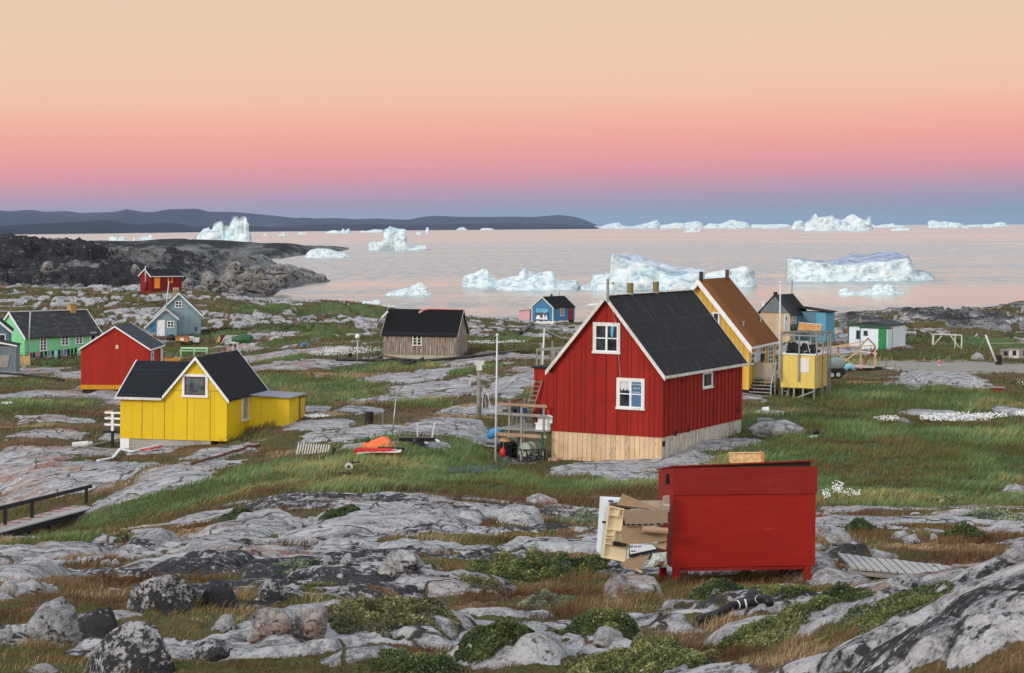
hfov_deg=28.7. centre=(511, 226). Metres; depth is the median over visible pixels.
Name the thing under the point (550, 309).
hut
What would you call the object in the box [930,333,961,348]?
football goal
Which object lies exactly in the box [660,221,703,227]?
iceberg
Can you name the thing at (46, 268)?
boulder
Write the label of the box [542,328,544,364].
mast
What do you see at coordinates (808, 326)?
chipboard sheet
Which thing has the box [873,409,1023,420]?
cotton grass
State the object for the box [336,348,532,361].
water pipe
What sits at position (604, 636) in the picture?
boulder
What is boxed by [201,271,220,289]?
boulder
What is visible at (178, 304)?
window
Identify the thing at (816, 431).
chair
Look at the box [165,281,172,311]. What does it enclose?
mast
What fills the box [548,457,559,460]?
crate
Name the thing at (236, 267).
boulder
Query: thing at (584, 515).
shrub
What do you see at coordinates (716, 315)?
window
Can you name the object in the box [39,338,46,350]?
window
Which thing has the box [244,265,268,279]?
boulder
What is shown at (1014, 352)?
kennel
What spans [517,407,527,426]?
folding chair
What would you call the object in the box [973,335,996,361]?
pole
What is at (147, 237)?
iceberg
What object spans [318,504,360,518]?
shrub
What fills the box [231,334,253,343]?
boat
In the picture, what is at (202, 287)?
boulder
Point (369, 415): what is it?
barrel
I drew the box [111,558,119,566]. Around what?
boulder
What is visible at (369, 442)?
canvas heap
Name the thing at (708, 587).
shrub
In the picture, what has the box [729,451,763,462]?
wooden crate
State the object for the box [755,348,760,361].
door
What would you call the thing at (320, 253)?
iceberg
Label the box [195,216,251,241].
iceberg
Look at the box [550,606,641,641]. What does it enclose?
shrub
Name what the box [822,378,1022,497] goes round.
flowers
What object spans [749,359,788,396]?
stairs
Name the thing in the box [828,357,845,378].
trailer
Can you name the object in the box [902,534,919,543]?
boulder
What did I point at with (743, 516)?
waste bin
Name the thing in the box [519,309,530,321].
shed
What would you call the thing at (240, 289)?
boulder
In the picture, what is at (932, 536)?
boulder
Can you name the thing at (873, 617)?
shrub
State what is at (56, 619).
boulder
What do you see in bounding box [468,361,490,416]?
utility pole
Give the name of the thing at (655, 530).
cardboard tube
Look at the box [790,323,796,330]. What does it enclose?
sack
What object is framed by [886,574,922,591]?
boulder
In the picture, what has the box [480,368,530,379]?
cable
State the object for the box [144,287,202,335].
house
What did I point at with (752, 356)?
window
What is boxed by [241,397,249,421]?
window
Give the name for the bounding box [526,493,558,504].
boulder
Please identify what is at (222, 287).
boulder
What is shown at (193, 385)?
window
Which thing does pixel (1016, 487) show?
boulder
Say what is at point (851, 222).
iceberg
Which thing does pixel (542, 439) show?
hose
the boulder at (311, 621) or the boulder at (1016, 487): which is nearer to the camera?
the boulder at (311, 621)
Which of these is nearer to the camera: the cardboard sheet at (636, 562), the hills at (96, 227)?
the cardboard sheet at (636, 562)
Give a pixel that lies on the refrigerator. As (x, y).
(610, 545)
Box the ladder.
[526,380,541,411]
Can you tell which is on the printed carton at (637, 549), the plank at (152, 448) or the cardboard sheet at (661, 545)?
the cardboard sheet at (661, 545)
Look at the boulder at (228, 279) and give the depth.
412.10 m
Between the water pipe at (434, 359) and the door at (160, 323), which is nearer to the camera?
the water pipe at (434, 359)
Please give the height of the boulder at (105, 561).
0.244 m
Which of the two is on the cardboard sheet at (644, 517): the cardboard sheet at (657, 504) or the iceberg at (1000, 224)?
the cardboard sheet at (657, 504)
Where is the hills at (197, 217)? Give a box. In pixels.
[0,209,597,226]
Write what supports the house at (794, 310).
on the ground at (972, 617)
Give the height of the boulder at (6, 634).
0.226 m
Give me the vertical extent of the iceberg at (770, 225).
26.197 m
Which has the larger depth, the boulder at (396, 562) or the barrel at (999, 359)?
the barrel at (999, 359)
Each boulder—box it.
[0,581,18,594]
[0,628,12,642]
[22,596,82,647]
[29,663,58,672]
[40,261,52,274]
[78,606,118,636]
[87,620,174,672]
[100,559,110,567]
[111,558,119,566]
[127,574,198,614]
[131,264,140,274]
[182,277,193,287]
[190,639,233,661]
[193,285,207,290]
[199,578,238,607]
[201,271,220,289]
[211,614,234,632]
[212,283,227,292]
[219,271,239,287]
[225,261,244,274]
[229,284,248,293]
[237,272,252,284]
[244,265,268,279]
[245,281,263,293]
[247,607,296,642]
[258,580,287,602]
[260,275,280,295]
[266,264,286,274]
[274,273,289,287]
[283,264,304,279]
[295,605,328,638]
[302,271,320,281]
[315,273,328,281]
[323,555,333,564]
[340,553,353,565]
[378,550,423,576]
[449,570,470,578]
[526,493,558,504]
[593,626,622,647]
[748,419,807,438]
[815,523,830,539]
[825,528,851,544]
[868,549,897,559]
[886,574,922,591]
[892,530,908,540]
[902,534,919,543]
[930,533,937,539]
[971,353,984,359]
[1001,546,1023,563]
[1010,483,1022,492]
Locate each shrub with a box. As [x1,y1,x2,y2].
[112,528,138,542]
[216,505,253,522]
[276,558,319,575]
[299,581,339,593]
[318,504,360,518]
[325,593,461,640]
[359,647,468,672]
[451,541,590,582]
[454,618,534,663]
[458,574,504,594]
[518,587,577,610]
[550,506,598,525]
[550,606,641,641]
[564,632,723,672]
[573,554,610,574]
[686,577,744,600]
[699,594,842,655]
[744,583,815,599]
[804,579,954,646]
[819,580,876,602]
[844,516,882,533]
[921,492,983,504]
[941,520,993,541]
[959,507,1023,520]
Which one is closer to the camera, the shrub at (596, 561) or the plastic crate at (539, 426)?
the shrub at (596, 561)
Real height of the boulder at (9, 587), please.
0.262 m
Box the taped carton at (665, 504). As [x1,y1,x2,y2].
[662,495,669,511]
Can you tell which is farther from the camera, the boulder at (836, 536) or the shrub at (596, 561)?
the boulder at (836, 536)
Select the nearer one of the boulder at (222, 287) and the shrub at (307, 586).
the shrub at (307, 586)
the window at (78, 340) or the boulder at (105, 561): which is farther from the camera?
the window at (78, 340)
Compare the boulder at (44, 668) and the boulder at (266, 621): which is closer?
the boulder at (44, 668)
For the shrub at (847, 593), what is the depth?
20.95 m
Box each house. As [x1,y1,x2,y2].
[0,318,13,340]
[3,303,102,356]
[115,349,307,448]
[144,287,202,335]
[380,308,469,358]
[531,279,747,461]
[690,270,778,393]
[758,292,837,342]
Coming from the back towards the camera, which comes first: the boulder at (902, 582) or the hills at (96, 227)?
the hills at (96, 227)
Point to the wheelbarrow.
(349, 465)
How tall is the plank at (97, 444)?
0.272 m
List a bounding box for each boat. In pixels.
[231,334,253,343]
[354,447,404,456]
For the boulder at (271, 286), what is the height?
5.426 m
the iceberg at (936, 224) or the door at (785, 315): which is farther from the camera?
the iceberg at (936, 224)
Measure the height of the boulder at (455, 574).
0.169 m
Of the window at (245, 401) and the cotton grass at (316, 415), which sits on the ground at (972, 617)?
the cotton grass at (316, 415)
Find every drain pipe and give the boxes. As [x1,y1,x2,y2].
[0,372,64,380]
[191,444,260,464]
[519,322,532,334]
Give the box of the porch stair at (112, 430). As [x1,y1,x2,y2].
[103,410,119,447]
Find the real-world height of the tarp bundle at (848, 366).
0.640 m
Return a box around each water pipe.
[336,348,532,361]
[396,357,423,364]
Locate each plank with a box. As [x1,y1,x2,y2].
[71,438,119,449]
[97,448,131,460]
[131,444,159,451]
[140,445,162,449]
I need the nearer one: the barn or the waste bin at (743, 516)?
the waste bin at (743, 516)
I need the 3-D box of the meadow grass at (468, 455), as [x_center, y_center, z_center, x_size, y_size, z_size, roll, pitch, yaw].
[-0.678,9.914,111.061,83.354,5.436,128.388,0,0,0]
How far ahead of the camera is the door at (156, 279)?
326.41 m
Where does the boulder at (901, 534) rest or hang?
on the ground at (972, 617)
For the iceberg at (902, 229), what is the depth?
5602.17 m
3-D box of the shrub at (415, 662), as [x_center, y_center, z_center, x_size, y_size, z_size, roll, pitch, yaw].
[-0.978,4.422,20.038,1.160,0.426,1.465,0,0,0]
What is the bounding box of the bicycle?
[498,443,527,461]
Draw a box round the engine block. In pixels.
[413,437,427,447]
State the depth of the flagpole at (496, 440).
95.37 m
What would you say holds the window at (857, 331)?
in the cabin
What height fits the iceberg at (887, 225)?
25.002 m
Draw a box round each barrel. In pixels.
[365,411,373,423]
[995,355,1001,364]
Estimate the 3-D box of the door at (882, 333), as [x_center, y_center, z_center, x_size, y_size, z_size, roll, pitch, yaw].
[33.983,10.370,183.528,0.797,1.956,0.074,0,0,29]
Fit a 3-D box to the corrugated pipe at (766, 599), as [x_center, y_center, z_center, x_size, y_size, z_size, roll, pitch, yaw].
[2.791,4.796,25.273,0.966,0.359,0.632,0,0,0]
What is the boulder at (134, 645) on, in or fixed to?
on the ground at (972, 617)
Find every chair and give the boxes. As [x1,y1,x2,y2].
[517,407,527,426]
[531,408,542,426]
[806,429,819,437]
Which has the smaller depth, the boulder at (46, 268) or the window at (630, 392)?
the window at (630, 392)
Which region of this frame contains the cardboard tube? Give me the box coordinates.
[642,526,667,534]
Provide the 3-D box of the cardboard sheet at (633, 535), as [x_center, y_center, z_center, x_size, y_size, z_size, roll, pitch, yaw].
[2.161,5.037,32.769,0.775,0.311,0.021,0,0,-12]
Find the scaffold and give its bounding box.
[780,330,833,396]
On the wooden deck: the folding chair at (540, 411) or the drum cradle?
the folding chair at (540, 411)
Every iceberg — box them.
[109,236,125,240]
[137,235,153,240]
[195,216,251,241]
[305,248,349,257]
[326,229,349,232]
[360,229,383,232]
[362,300,381,303]
[367,226,429,250]
[384,282,430,295]
[462,268,535,287]
[497,271,579,290]
[580,253,704,290]
[594,220,660,228]
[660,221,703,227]
[684,226,701,231]
[704,220,750,227]
[705,266,756,287]
[751,224,790,227]
[762,227,778,228]
[786,251,933,281]
[791,220,804,228]
[802,214,873,230]
[838,283,904,294]
[872,223,905,227]
[891,227,910,230]
[928,220,964,227]
[981,222,1008,226]
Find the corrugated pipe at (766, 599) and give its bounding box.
[696,594,773,623]
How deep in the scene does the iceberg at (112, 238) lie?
2992.57 m
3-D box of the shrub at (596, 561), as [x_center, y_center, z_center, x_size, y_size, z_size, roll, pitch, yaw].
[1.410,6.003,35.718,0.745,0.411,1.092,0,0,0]
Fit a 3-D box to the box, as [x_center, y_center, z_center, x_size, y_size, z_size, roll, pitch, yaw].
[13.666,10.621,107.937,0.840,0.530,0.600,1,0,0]
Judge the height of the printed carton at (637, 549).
0.223 m
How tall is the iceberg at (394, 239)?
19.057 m
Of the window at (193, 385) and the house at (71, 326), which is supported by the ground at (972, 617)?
the house at (71, 326)
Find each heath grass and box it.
[0,286,1023,380]
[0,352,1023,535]
[0,495,1023,672]
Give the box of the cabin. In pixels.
[846,317,906,349]
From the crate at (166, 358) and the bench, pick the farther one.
the bench
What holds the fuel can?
on the plastic crate at (549, 419)
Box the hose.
[541,432,548,457]
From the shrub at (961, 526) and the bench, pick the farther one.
the bench
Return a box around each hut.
[138,269,183,293]
[530,291,575,324]
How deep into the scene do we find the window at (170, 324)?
241.77 m
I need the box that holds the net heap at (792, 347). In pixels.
[786,342,820,353]
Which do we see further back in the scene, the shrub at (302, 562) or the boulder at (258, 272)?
the boulder at (258, 272)
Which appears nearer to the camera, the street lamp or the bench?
the street lamp
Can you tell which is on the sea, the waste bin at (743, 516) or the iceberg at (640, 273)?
the iceberg at (640, 273)
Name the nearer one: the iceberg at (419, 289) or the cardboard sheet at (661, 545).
the cardboard sheet at (661, 545)
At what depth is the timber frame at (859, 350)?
149.92 m
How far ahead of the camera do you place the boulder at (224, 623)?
24.48 m
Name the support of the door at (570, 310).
in the hut at (550, 309)
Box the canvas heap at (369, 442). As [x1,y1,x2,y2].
[361,436,394,447]
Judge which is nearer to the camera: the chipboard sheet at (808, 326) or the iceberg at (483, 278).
the chipboard sheet at (808, 326)
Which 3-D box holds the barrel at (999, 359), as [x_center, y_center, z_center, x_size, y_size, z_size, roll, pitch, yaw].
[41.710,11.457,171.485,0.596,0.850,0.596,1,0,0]
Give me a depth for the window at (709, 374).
100.28 m
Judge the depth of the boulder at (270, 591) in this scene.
28.07 m
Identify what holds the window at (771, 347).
in the house at (753, 337)
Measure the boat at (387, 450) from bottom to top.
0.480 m
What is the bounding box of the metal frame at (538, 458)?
[520,449,546,460]
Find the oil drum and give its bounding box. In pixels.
[518,439,541,456]
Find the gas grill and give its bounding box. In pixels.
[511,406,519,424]
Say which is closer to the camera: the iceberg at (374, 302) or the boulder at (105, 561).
the boulder at (105, 561)
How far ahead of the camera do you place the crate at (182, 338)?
232.41 m
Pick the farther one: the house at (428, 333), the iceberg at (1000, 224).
the iceberg at (1000, 224)
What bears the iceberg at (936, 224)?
on the sea
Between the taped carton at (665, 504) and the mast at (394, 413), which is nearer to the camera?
the taped carton at (665, 504)
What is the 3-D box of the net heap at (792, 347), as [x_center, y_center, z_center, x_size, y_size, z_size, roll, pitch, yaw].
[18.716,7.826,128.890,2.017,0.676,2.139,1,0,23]
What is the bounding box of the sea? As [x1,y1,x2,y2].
[19,224,1023,321]
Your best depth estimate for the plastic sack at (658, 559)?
32.73 m
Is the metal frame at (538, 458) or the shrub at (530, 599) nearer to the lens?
the shrub at (530, 599)
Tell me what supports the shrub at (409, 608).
on the ground at (972, 617)
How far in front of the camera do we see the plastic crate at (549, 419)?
97.60 m
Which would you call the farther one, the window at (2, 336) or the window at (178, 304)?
the window at (178, 304)
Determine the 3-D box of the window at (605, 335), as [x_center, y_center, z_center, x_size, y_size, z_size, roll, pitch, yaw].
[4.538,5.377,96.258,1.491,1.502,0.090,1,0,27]
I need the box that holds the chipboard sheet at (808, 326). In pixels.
[798,322,821,331]
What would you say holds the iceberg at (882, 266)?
on the sea
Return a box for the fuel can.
[545,408,550,414]
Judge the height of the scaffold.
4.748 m
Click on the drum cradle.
(528, 457)
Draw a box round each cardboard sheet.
[617,494,659,509]
[620,554,650,569]
[621,525,666,543]
[623,509,667,526]
[641,501,662,509]
[653,542,666,549]
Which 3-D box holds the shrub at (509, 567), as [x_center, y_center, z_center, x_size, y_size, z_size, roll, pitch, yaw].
[0.133,5.957,35.168,2.500,0.800,3.933,0,0,0]
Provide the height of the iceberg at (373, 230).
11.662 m
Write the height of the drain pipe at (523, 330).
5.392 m
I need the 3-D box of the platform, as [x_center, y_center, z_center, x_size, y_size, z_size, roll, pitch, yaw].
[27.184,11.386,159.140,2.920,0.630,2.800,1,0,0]
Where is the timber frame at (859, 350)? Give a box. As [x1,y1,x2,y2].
[831,338,876,368]
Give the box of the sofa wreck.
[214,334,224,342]
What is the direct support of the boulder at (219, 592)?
on the ground at (972, 617)
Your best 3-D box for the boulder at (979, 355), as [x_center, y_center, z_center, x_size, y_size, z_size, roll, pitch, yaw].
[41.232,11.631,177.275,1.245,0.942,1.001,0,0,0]
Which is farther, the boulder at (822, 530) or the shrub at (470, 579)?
the boulder at (822, 530)
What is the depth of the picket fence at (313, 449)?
93.73 m
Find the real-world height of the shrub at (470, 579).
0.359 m
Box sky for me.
[0,0,1023,225]
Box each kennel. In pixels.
[1000,349,1008,357]
[1006,348,1019,357]
[1019,349,1023,357]
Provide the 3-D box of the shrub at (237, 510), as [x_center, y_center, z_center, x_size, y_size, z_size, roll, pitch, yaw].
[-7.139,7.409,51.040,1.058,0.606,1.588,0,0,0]
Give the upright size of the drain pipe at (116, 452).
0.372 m
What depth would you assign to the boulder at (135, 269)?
351.86 m
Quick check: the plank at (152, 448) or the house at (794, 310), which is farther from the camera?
the house at (794, 310)
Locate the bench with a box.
[179,347,207,355]
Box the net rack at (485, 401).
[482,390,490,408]
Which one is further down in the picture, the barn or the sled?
the sled
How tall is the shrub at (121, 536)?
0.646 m
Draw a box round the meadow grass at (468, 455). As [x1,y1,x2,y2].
[0,350,1023,544]
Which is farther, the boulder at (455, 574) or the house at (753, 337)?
the house at (753, 337)
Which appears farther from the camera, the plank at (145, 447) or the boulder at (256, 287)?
the boulder at (256, 287)
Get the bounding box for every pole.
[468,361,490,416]
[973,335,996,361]
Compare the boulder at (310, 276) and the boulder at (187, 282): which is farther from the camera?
the boulder at (310, 276)
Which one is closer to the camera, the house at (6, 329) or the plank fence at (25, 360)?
the plank fence at (25, 360)
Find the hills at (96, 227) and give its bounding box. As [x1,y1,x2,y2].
[0,220,597,234]
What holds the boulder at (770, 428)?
on the ground at (972, 617)
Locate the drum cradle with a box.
[518,455,536,461]
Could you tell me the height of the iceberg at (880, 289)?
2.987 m
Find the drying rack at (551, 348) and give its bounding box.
[536,341,563,365]
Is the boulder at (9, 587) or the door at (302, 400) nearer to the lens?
the boulder at (9, 587)
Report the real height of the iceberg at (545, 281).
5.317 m
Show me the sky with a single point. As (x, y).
(598, 112)
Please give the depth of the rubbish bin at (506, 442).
98.57 m
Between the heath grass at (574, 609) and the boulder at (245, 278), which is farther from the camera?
the boulder at (245, 278)
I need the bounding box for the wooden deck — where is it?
[497,398,551,461]
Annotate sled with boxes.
[399,422,436,443]
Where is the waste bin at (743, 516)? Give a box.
[656,460,816,581]
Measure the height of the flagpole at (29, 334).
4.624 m
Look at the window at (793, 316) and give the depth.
215.01 m
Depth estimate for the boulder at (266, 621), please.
22.21 m
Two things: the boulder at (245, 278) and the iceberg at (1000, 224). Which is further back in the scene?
the iceberg at (1000, 224)
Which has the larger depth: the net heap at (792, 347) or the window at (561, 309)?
the window at (561, 309)
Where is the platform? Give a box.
[851,364,874,370]
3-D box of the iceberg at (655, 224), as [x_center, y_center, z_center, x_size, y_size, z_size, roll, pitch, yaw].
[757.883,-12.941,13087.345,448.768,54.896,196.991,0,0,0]
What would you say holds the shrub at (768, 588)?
on the ground at (972, 617)
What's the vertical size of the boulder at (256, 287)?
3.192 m
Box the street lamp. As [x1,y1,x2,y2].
[355,334,359,370]
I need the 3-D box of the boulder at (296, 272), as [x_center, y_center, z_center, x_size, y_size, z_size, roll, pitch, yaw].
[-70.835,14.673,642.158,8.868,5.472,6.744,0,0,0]
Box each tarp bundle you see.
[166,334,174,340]
[487,427,502,438]
[844,363,854,370]
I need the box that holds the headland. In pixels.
[94,239,348,258]
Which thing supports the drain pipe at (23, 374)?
on the ground at (972, 617)
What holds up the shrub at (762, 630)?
on the ground at (972, 617)
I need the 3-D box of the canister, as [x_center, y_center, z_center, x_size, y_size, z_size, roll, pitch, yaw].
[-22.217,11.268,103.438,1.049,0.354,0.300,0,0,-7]
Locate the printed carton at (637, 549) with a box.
[629,544,659,556]
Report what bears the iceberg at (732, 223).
on the sea
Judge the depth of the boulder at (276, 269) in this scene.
529.68 m
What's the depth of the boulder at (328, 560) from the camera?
33.14 m
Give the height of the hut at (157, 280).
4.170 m
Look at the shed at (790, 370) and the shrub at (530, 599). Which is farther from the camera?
the shed at (790, 370)
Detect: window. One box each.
[0,334,5,339]
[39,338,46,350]
[61,337,68,345]
[75,336,82,343]
[167,321,173,327]
[175,301,181,307]
[181,374,207,397]
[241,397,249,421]
[412,336,421,345]
[560,308,564,315]
[592,322,620,353]
[615,377,644,410]
[702,371,713,389]
[712,312,719,323]
[750,352,754,364]
[768,345,773,363]
[791,315,795,323]
[856,330,859,338]
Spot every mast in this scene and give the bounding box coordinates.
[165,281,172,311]
[382,393,410,435]
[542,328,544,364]
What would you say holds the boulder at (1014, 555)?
on the ground at (972, 617)
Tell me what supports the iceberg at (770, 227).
on the sea
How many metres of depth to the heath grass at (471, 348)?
204.60 m
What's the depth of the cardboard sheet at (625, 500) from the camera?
32.78 m
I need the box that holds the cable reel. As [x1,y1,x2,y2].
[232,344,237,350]
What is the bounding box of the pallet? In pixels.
[862,365,883,369]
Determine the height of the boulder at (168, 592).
0.770 m
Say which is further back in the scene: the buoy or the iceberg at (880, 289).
the iceberg at (880, 289)
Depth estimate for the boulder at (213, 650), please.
21.54 m
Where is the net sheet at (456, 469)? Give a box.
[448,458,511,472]
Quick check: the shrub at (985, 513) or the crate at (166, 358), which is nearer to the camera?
the shrub at (985, 513)
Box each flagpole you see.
[27,312,30,355]
[494,333,498,461]
[778,281,781,377]
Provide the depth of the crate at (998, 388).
130.16 m
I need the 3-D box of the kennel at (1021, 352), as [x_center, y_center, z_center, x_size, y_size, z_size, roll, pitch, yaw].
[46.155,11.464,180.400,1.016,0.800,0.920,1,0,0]
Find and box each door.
[154,277,159,287]
[157,320,164,335]
[299,396,305,418]
[568,308,572,319]
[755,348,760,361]
[784,313,787,330]
[878,329,886,349]
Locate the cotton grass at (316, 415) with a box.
[1,339,524,417]
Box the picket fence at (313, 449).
[296,443,329,454]
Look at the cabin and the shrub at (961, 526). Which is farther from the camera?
the cabin
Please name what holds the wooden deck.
on the ground at (972, 617)
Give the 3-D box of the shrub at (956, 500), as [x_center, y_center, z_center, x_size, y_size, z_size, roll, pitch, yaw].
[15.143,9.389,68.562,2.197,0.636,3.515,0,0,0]
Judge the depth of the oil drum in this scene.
97.90 m
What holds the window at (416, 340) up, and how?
in the house at (428, 333)
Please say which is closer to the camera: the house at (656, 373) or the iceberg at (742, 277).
the house at (656, 373)
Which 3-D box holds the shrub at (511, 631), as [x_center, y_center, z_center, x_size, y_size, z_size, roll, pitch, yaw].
[-0.185,4.337,21.083,0.854,0.462,0.738,0,0,-37]
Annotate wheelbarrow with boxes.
[344,460,359,469]
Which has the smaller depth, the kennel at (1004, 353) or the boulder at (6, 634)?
the boulder at (6, 634)
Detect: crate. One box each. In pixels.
[163,356,181,360]
[175,336,188,341]
[535,422,550,430]
[538,415,552,422]
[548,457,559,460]
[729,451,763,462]
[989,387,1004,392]
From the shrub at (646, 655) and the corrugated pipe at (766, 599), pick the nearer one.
the shrub at (646, 655)
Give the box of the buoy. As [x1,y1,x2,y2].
[499,441,505,456]
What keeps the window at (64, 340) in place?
in the house at (71, 326)
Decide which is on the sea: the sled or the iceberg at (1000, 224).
the iceberg at (1000, 224)
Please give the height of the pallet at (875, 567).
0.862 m
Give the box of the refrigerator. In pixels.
[596,496,633,562]
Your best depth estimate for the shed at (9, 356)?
178.06 m
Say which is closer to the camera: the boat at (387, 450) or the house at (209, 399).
the boat at (387, 450)
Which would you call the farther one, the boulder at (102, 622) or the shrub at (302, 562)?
the shrub at (302, 562)
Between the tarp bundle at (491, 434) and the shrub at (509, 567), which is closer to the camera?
the shrub at (509, 567)
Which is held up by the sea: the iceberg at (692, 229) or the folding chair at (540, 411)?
the iceberg at (692, 229)
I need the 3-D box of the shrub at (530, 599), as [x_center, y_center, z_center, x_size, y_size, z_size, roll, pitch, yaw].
[0.509,5.322,28.624,0.886,0.296,1.005,0,0,0]
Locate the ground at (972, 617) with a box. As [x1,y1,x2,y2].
[0,233,1023,672]
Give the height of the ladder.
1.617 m
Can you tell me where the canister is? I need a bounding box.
[72,441,92,447]
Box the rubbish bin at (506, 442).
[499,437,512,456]
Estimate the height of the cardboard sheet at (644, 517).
0.290 m
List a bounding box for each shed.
[0,339,20,371]
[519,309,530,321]
[780,352,826,398]
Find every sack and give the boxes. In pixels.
[647,552,666,566]
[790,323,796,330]
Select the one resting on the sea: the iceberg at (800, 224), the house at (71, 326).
the iceberg at (800, 224)
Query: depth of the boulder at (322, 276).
660.02 m
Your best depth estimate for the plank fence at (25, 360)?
199.49 m
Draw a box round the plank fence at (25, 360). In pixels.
[20,356,29,365]
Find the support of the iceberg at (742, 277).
on the sea
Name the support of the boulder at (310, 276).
on the ground at (972, 617)
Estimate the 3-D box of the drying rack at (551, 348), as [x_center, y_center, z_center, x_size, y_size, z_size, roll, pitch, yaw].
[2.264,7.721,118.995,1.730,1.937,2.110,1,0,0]
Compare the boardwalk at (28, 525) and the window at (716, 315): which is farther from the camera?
the window at (716, 315)
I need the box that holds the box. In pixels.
[757,418,773,422]
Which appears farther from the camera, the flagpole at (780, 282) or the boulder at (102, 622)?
the flagpole at (780, 282)
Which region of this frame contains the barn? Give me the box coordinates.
[78,322,164,392]
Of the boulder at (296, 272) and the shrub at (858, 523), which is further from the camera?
the boulder at (296, 272)
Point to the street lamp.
(357, 336)
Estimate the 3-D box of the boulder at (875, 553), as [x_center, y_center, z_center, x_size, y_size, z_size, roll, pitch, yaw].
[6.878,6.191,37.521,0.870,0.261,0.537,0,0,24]
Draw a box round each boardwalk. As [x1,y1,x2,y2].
[0,484,92,536]
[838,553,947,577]
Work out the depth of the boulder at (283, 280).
539.28 m
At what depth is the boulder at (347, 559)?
32.14 m

